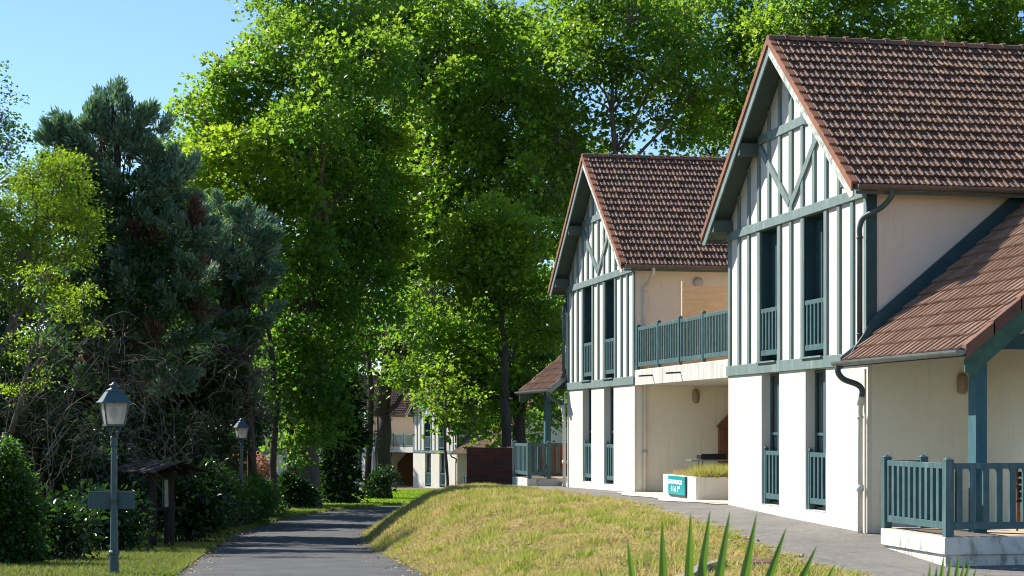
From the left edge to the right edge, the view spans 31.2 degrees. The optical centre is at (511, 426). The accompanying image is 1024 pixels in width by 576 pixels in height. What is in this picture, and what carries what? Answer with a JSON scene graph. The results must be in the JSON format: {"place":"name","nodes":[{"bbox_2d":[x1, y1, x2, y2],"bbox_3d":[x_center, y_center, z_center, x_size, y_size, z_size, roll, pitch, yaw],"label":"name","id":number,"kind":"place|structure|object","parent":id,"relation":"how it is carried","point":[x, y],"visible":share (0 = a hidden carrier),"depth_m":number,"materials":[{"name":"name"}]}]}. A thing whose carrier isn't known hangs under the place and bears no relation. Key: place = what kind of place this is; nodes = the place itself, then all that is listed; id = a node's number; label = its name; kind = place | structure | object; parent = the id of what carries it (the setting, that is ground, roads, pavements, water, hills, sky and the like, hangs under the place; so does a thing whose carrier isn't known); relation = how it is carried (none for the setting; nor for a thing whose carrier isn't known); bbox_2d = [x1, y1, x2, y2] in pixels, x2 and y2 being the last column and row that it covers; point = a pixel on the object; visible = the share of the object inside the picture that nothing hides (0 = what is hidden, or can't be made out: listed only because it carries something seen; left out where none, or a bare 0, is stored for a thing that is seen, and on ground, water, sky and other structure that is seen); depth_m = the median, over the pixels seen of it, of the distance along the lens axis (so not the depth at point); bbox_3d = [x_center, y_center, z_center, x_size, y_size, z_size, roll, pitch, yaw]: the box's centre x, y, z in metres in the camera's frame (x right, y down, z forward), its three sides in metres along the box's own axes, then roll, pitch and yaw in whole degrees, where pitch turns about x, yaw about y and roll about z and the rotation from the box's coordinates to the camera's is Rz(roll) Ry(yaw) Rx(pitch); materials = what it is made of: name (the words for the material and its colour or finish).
{"place":"outdoors","nodes":[
{"label":"outdoors","id":0,"kind":"place"},
{"bbox_2d":[177,505,426,575],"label":"road","id":1,"kind":"structure","parent":0,"point":[312,545],"depth_m":40.30,"materials":[{"name":"grey asphalt"}]},
{"bbox_2d":[75,439,789,575],"bbox_3d":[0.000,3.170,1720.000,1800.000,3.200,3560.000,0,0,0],"label":"ground","id":2,"kind":"structure","parent":0,"point":[405,487],"depth_m":35.79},
{"bbox_2d":[0,60,49,181],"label":"oak tree","id":3,"kind":"object","parent":2,"relation":"on","point":[4,125],"visible":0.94,"depth_m":49.98,"materials":[{"name":"green plant"}]},
{"bbox_2d":[0,433,62,565],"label":"laurel bush","id":4,"kind":"object","parent":2,"relation":"on","point":[21,540],"visible":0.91,"depth_m":30.76,"materials":[{"name":"green plant"}]},
{"bbox_2d":[0,176,83,451],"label":"oak tree","id":5,"kind":"object","parent":2,"relation":"on","point":[3,327],"visible":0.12,"depth_m":48.81,"materials":[{"name":"green plant"}]},
{"bbox_2d":[0,334,110,498],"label":"dark shrub","id":6,"kind":"object","parent":2,"relation":"on","point":[42,443],"visible":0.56,"depth_m":43.69,"materials":[{"name":"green plant"}]},
{"bbox_2d":[0,260,114,452],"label":"robinia tree","id":7,"kind":"object","parent":2,"relation":"on","point":[18,411],"visible":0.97,"depth_m":39.96,"materials":[{"name":"green plant"}]},
{"bbox_2d":[10,397,107,502],"bbox_3d":[-13.241,1.226,49.989,4.751,4.791,3.383,0,0,0],"label":"dark shrub","id":8,"kind":"object","parent":2,"relation":"on","point":[58,484],"visible":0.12,"depth_m":49.38,"materials":[{"name":"green plant"}]},
{"bbox_2d":[0,144,127,422],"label":"robinia tree","id":9,"kind":"object","parent":2,"relation":"on","point":[37,228],"visible":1,"depth_m":45.91,"materials":[{"name":"green plant"}]},
{"bbox_2d":[26,483,128,560],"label":"dark shrub","id":10,"kind":"object","parent":2,"relation":"on","point":[72,536],"visible":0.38,"depth_m":32.83,"materials":[{"name":"green plant"}]},
{"bbox_2d":[0,302,189,515],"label":"bare shrub","id":11,"kind":"object","parent":2,"relation":"on","point":[49,449],"visible":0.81,"depth_m":41.33,"materials":[{"name":"plant"}]},
{"bbox_2d":[11,323,184,482],"bbox_3d":[-14.246,-0.182,60.034,7.042,6.406,4.065,0,0,0],"label":"dark shrub","id":12,"kind":"object","parent":2,"relation":"on","point":[78,394],"visible":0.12,"depth_m":59.28,"materials":[{"name":"green plant"}]},
{"bbox_2d":[43,446,160,536],"bbox_3d":[-10.644,2.011,47.117,3.606,3.046,2.861,0,0,-22],"label":"dark shrub","id":13,"kind":"object","parent":2,"relation":"on","point":[126,479],"visible":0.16,"depth_m":46.77,"materials":[{"name":"green plant"}]},
{"bbox_2d":[88,382,134,573],"bbox_3d":[-5.927,0.835,27.191,0.653,2.990,0.447,0,0,-24],"label":"street lamp","id":14,"kind":"object","parent":2,"relation":"on","point":[113,401],"visible":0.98,"depth_m":27.15,"materials":[{"name":"paint"}]},
{"bbox_2d":[52,478,175,551],"bbox_3d":[-8.459,2.038,38.523,2.844,1.925,2.079,0,0,0],"label":"dark shrub","id":15,"kind":"object","parent":2,"relation":"on","point":[127,540],"visible":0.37,"depth_m":38.36,"materials":[{"name":"green plant"}]},
{"bbox_2d":[5,74,231,480],"bbox_3d":[-11.596,-3.591,53.837,6.697,13.823,3.914,0,0,0],"label":"cypress tree","id":16,"kind":"object","parent":2,"relation":"on","point":[148,251],"visible":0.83,"depth_m":53.46,"materials":[{"name":"green plant"}]},
{"bbox_2d":[0,195,276,457],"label":"chestnut tree","id":17,"kind":"object","parent":2,"relation":"on","point":[29,322],"depth_m":73.56,"materials":[{"name":"green plant"}]},
{"bbox_2d":[78,378,239,532],"bbox_3d":[-10.170,1.039,51.949,4.972,4.861,3.265,0,0,0],"label":"dark shrub","id":18,"kind":"object","parent":2,"relation":"on","point":[141,443],"visible":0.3,"depth_m":51.64,"materials":[{"name":"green plant"}]},
{"bbox_2d":[110,460,209,546],"bbox_3d":[-8.069,1.853,41.951,1.450,2.154,2.180,0,0,-38],"label":"notice shelter","id":19,"kind":"object","parent":2,"relation":"on","point":[170,472],"visible":0.88,"depth_m":41.68,"materials":[{"name":"wood"}]},
{"bbox_2d":[96,319,266,476],"bbox_3d":[-11.947,-0.443,63.017,7.043,7.165,3.904,0,0,0],"label":"dark shrub","id":20,"kind":"object","parent":2,"relation":"on","point":[224,407],"visible":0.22,"depth_m":62.44,"materials":[{"name":"green plant"}]},
{"bbox_2d":[85,314,278,534],"bbox_3d":[-8.939,0.030,48.846,5.054,6.138,4.047,0,0,35],"label":"bare shrub","id":21,"kind":"object","parent":2,"relation":"on","point":[161,430],"visible":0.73,"depth_m":48.95,"materials":[{"name":"plant"}]},
{"bbox_2d":[0,503,382,575],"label":"verge grass","id":22,"kind":"structure","parent":2,"relation":"on","point":[164,561],"depth_m":31.93,"materials":[{"name":"green plant"}]},
{"bbox_2d":[120,456,265,545],"bbox_3d":[-8.121,1.982,45.909,3.738,2.484,2.566,0,0,15],"label":"dark shrub","id":23,"kind":"object","parent":2,"relation":"on","point":[195,519],"visible":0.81,"depth_m":45.69,"materials":[{"name":"green plant"}]},
{"bbox_2d":[161,393,285,477],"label":"dark shrub","id":24,"kind":"object","parent":2,"relation":"on","point":[258,427],"visible":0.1,"depth_m":69.75,"materials":[{"name":"green plant"}]},
{"bbox_2d":[174,471,282,528],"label":"hedge","id":25,"kind":"object","parent":2,"relation":"on","point":[259,488],"visible":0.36,"depth_m":58.92,"materials":[{"name":"green plant"}]},
{"bbox_2d":[139,362,320,485],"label":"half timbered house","id":26,"kind":"structure","parent":2,"relation":"on","point":[279,458],"depth_m":117.12,"materials":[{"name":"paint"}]},
{"bbox_2d":[167,188,296,476],"bbox_3d":[-9.433,-2.174,61.470,3.982,11.832,5.050,0,0,-24],"label":"cypress tree","id":27,"kind":"object","parent":2,"relation":"on","point":[241,267],"visible":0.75,"depth_m":61.63,"materials":[{"name":"green plant"}]},
{"bbox_2d":[233,418,249,512],"bbox_3d":[-8.562,1.225,58.000,0.447,2.990,0.447,0,0,-24],"label":"street lamp","id":28,"kind":"object","parent":2,"relation":"on","point":[241,427],"visible":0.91,"depth_m":57.92,"materials":[{"name":"paint"}]},
{"bbox_2d":[222,451,279,479],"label":"flower bed","id":29,"kind":"object","parent":2,"relation":"on","point":[263,470],"visible":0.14,"depth_m":99.72,"materials":[{"name":"red plant"}]},
{"bbox_2d":[178,117,335,501],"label":"maple tree","id":30,"kind":"object","parent":2,"relation":"on","point":[218,154],"visible":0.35,"depth_m":74.38,"materials":[{"name":"green plant"}]},
{"bbox_2d":[258,475,295,519],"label":"bush","id":31,"kind":"object","parent":2,"relation":"on","point":[280,508],"visible":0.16,"depth_m":66.06,"materials":[{"name":"green plant"}]},
{"bbox_2d":[136,0,451,506],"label":"plane tree","id":32,"kind":"object","parent":2,"relation":"on","point":[335,78],"visible":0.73,"depth_m":78.08,"materials":[{"name":"green plant"}]},
{"bbox_2d":[267,469,324,507],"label":"shrub","id":33,"kind":"object","parent":2,"relation":"on","point":[296,490],"visible":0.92,"depth_m":77.56,"materials":[{"name":"green plant"}]},
{"bbox_2d":[260,273,404,373],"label":"broadleaf tree","id":34,"kind":"object","parent":2,"relation":"on","point":[370,335],"visible":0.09,"depth_m":163.66,"materials":[{"name":"green plant"}]},
{"bbox_2d":[315,362,381,502],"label":"holly bush","id":35,"kind":"object","parent":2,"relation":"on","point":[336,468],"visible":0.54,"depth_m":87.47,"materials":[{"name":"green plant"}]},
{"bbox_2d":[277,489,431,509],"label":"lawn grass","id":36,"kind":"structure","parent":2,"relation":"on","point":[402,496],"depth_m":94.59,"materials":[{"name":"green plant"}]},
{"bbox_2d":[321,375,419,484],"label":"half timbered house","id":37,"kind":"structure","parent":2,"relation":"on","point":[401,452],"depth_m":145.02,"materials":[{"name":"paint"}]},
{"bbox_2d":[358,455,361,481],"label":"window","id":38,"kind":"structure","parent":37,"relation":"in","point":[360,457],"depth_m":146.53,"materials":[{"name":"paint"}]},
{"bbox_2d":[305,102,439,385],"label":"maple tree","id":39,"kind":"object","parent":2,"relation":"on","point":[402,235],"visible":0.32,"depth_m":83.58,"materials":[{"name":"green plant"}]},
{"bbox_2d":[361,463,405,498],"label":"ivy bush","id":40,"kind":"object","parent":2,"relation":"on","point":[382,479],"visible":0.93,"depth_m":97.85,"materials":[{"name":"green plant"}]},
{"bbox_2d":[284,0,611,375],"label":"plane tree","id":41,"kind":"object","parent":2,"relation":"on","point":[468,88],"visible":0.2,"depth_m":92.93,"materials":[{"name":"green plant"}]},
{"bbox_2d":[404,350,499,485],"bbox_3d":[-2.047,0.214,62.261,3.299,5.608,2.847,0,0,0],"label":"sapling","id":42,"kind":"object","parent":2,"relation":"on","point":[442,409],"visible":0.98,"depth_m":61.94,"materials":[{"name":"green wood"}]},
{"bbox_2d":[312,0,601,497],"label":"plane tree","id":43,"kind":"object","parent":2,"relation":"on","point":[482,133],"visible":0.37,"depth_m":95.09,"materials":[{"name":"green plant"}]},
{"bbox_2d":[364,268,566,475],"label":"plane tree","id":44,"kind":"object","parent":2,"relation":"on","point":[521,372],"visible":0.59,"depth_m":85.54,"materials":[{"name":"green plant"}]},
{"bbox_2d":[400,283,566,412],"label":"broadleaf tree","id":45,"kind":"object","parent":2,"relation":"on","point":[514,363],"depth_m":168.95,"materials":[{"name":"green plant"}]},
{"bbox_2d":[405,371,566,487],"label":"half timbered house","id":46,"kind":"structure","parent":2,"relation":"on","point":[429,470],"depth_m":133.82,"materials":[{"name":"paint"}]},
{"bbox_2d":[425,416,429,449],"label":"window","id":47,"kind":"structure","parent":46,"relation":"in","point":[427,426],"depth_m":135.62,"materials":[{"name":"black glass"}]},
{"bbox_2d":[426,453,430,486],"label":"window","id":48,"kind":"structure","parent":46,"relation":"in","point":[428,474],"depth_m":135.39,"materials":[{"name":"paint"}]},
{"bbox_2d":[439,428,443,450],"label":"window","id":49,"kind":"structure","parent":46,"relation":"in","point":[441,448],"depth_m":133.49,"materials":[{"name":"black glass"}]},
{"bbox_2d":[440,453,444,486],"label":"window","id":50,"kind":"structure","parent":46,"relation":"in","point":[442,474],"depth_m":133.39,"materials":[{"name":"paint"}]},
{"bbox_2d":[466,447,512,484],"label":"brick wall","id":51,"kind":"structure","parent":2,"relation":"on","point":[492,465],"depth_m":56.63,"materials":[{"name":"brown brick"}]},
{"bbox_2d":[414,187,565,446],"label":"maple tree","id":52,"kind":"object","parent":2,"relation":"on","point":[512,270],"visible":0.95,"depth_m":77.67,"materials":[{"name":"green plant"}]},
{"bbox_2d":[175,484,864,575],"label":"dry leaves","id":53,"kind":"object","parent":2,"relation":"on","point":[758,540],"visible":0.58,"depth_m":32.41,"materials":[{"name":"brown plant"}]},
{"bbox_2d":[539,446,566,475],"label":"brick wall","id":54,"kind":"structure","parent":2,"relation":"on","point":[555,460],"depth_m":60.00,"materials":[{"name":"brown brick"}]},
{"bbox_2d":[529,133,634,394],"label":"broadleaf tree","id":55,"kind":"object","parent":2,"relation":"on","point":[552,258],"visible":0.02,"depth_m":129.05,"materials":[{"name":"green plant"}]},
{"bbox_2d":[354,482,878,575],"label":"grass","id":56,"kind":"structure","parent":2,"relation":"on","point":[563,561],"depth_m":30.24,"materials":[{"name":"plant"}]},
{"bbox_2d":[512,153,727,491],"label":"half timbered house","id":57,"kind":"structure","parent":2,"relation":"on","point":[646,410],"depth_m":45.65,"materials":[{"name":"paint"}]},
{"bbox_2d":[580,286,590,381],"bbox_3d":[2.129,-2.465,48.934,0.390,2.530,1.030,0,0,-11],"label":"window","id":58,"kind":"structure","parent":57,"relation":"in","point":[587,291],"depth_m":49.40,"materials":[{"name":"black glass"}]},
{"bbox_2d":[584,389,590,481],"bbox_3d":[2.116,0.235,49.008,0.245,2.491,1.000,0,0,-11],"label":"window","id":59,"kind":"structure","parent":57,"relation":"in","point":[587,447],"depth_m":49.34,"materials":[{"name":"paint"}]},
{"bbox_2d":[602,279,613,379],"bbox_3d":[2.590,-2.465,46.569,0.390,2.530,1.030,0,0,-11],"label":"window","id":60,"kind":"structure","parent":57,"relation":"in","point":[609,341],"depth_m":47.03,"materials":[{"name":"black glass"}]},
{"bbox_2d":[605,387,613,484],"bbox_3d":[2.577,0.235,46.653,0.245,2.491,1.000,0,0,-11],"label":"window","id":61,"kind":"structure","parent":57,"relation":"in","point":[609,447],"depth_m":46.96,"materials":[{"name":"paint"}]},
{"bbox_2d":[681,281,727,364],"bbox_3d":[5.710,-2.351,42.414,3.700,1.970,0.100,0,0,-11],"label":"privacy screen","id":62,"kind":"object","parent":57,"relation":"on","point":[696,300],"visible":0.18,"depth_m":42.12,"materials":[{"name":"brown wood"}]},
{"bbox_2d":[491,0,751,266],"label":"plane tree","id":63,"kind":"object","parent":2,"relation":"on","point":[581,37],"visible":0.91,"depth_m":90.81,"materials":[{"name":"green plant"}]},
{"bbox_2d":[674,559,726,575],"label":"kerb","id":64,"kind":"structure","parent":2,"relation":"on","point":[709,565],"depth_m":24.51,"materials":[{"name":"stone"}]},
{"bbox_2d":[628,0,803,157],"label":"plane tree","id":65,"kind":"object","parent":2,"relation":"on","point":[727,113],"visible":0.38,"depth_m":95.33,"materials":[{"name":"green plant"}]},
{"bbox_2d":[733,558,788,565],"bbox_3d":[3.454,1.916,25.600,0.600,0.100,0.900,0,0,-8],"label":"manhole","id":66,"kind":"object","parent":2,"relation":"on","point":[766,560],"visible":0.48,"depth_m":25.52,"materials":[{"name":"stone"}]},
{"bbox_2d":[599,512,985,575],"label":"fan palm","id":67,"kind":"object","parent":2,"relation":"on","point":[719,570],"visible":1,"depth_m":4.00,"materials":[{"name":"green plant"}]},
{"bbox_2d":[722,0,966,88],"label":"plane tree","id":68,"kind":"object","parent":2,"relation":"on","point":[832,24],"visible":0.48,"depth_m":89.37,"materials":[{"name":"green plant"}]},
{"bbox_2d":[701,34,1023,566],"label":"half timbered house","id":69,"kind":"structure","parent":2,"relation":"on","point":[864,220],"depth_m":30.57,"materials":[{"name":"paint"}]},
{"bbox_2d":[756,226,776,363],"bbox_3d":[4.943,-2.465,34.506,0.390,2.530,1.030,0,0,-11],"label":"window","id":70,"kind":"structure","parent":69,"relation":"in","point":[769,236],"depth_m":34.86,"materials":[{"name":"teal glass"}]},
{"bbox_2d":[763,373,778,505],"bbox_3d":[4.962,0.235,34.423,0.245,2.491,1.000,0,0,-11],"label":"window","id":71,"kind":"structure","parent":69,"relation":"in","point":[771,458],"depth_m":34.65,"materials":[{"name":"paint"}]},
{"bbox_2d":[799,211,823,358],"bbox_3d":[5.404,-2.465,32.141,0.390,2.530,1.030,0,0,-11],"label":"window","id":72,"kind":"structure","parent":69,"relation":"in","point":[814,223],"depth_m":32.46,"materials":[{"name":"teal glass"}]},
{"bbox_2d":[805,369,825,511],"bbox_3d":[5.421,0.235,32.068,0.245,2.491,1.000,0,0,-11],"label":"window","id":73,"kind":"structure","parent":69,"relation":"in","point":[817,460],"depth_m":32.27,"materials":[{"name":"paint"}]},
{"bbox_2d":[1016,469,1021,530],"bbox_3d":[7.610,1.062,26.725,0.525,0.905,0.542,0,0,19],"label":"garden chair","id":74,"kind":"object","parent":69,"relation":"on","point":[1018,489],"visible":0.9,"depth_m":26.59,"materials":[{"name":"black plastic"}]},
{"bbox_2d":[885,0,1023,44],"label":"plane tree","id":75,"kind":"object","parent":2,"relation":"on","point":[992,23],"visible":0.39,"depth_m":92.84,"materials":[{"name":"green plant"}]},
{"bbox_2d":[0,0,1023,399],"label":"sky","id":76,"kind":"structure","parent":0,"point":[56,51],"materials":[{"name":"blue"}]},
{"bbox_2d":[617,492,727,503],"bbox_3d":[5.667,1.573,40.929,5.891,0.026,7.200,0,0,-11],"label":"paved recess","id":77,"kind":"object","parent":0,"point":[660,496],"visible":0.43,"depth_m":39.80,"materials":[{"name":"concrete"}]},
{"bbox_2d":[663,474,727,499],"bbox_3d":[4.465,1.525,40.541,1.600,0.890,2.600,0,0,-11],"label":"planter","id":78,"kind":"object","parent":77,"relation":"on","point":[706,488],"visible":0.34,"depth_m":39.21,"materials":[{"name":"white concrete"}]},
{"bbox_2d":[668,475,686,497],"bbox_3d":[3.645,1.320,40.433,0.047,0.450,1.360,0,0,-11],"label":"sign","id":79,"kind":"object","parent":78,"relation":"attached to","point":[677,486],"visible":1,"depth_m":40.33,"materials":[{"name":"metal"}]},
{"bbox_2d":[686,454,727,465],"bbox_3d":[4.638,1.105,42.919,1.050,0.931,0.440,0,0,-11],"label":"barbecue","id":80,"kind":"object","parent":77,"relation":"on","point":[711,457],"visible":0.62,"depth_m":42.74,"materials":[{"name":"black metal"}]},
{"bbox_2d":[667,462,727,478],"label":"planter grass","id":81,"kind":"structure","parent":0,"point":[708,470],"depth_m":39.35,"materials":[{"name":"yellow plant"}]},
{"bbox_2d":[505,484,1023,575],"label":"path","id":82,"kind":"structure","parent":0,"point":[862,552],"depth_m":28.45,"materials":[{"name":"concrete"}]}
]}

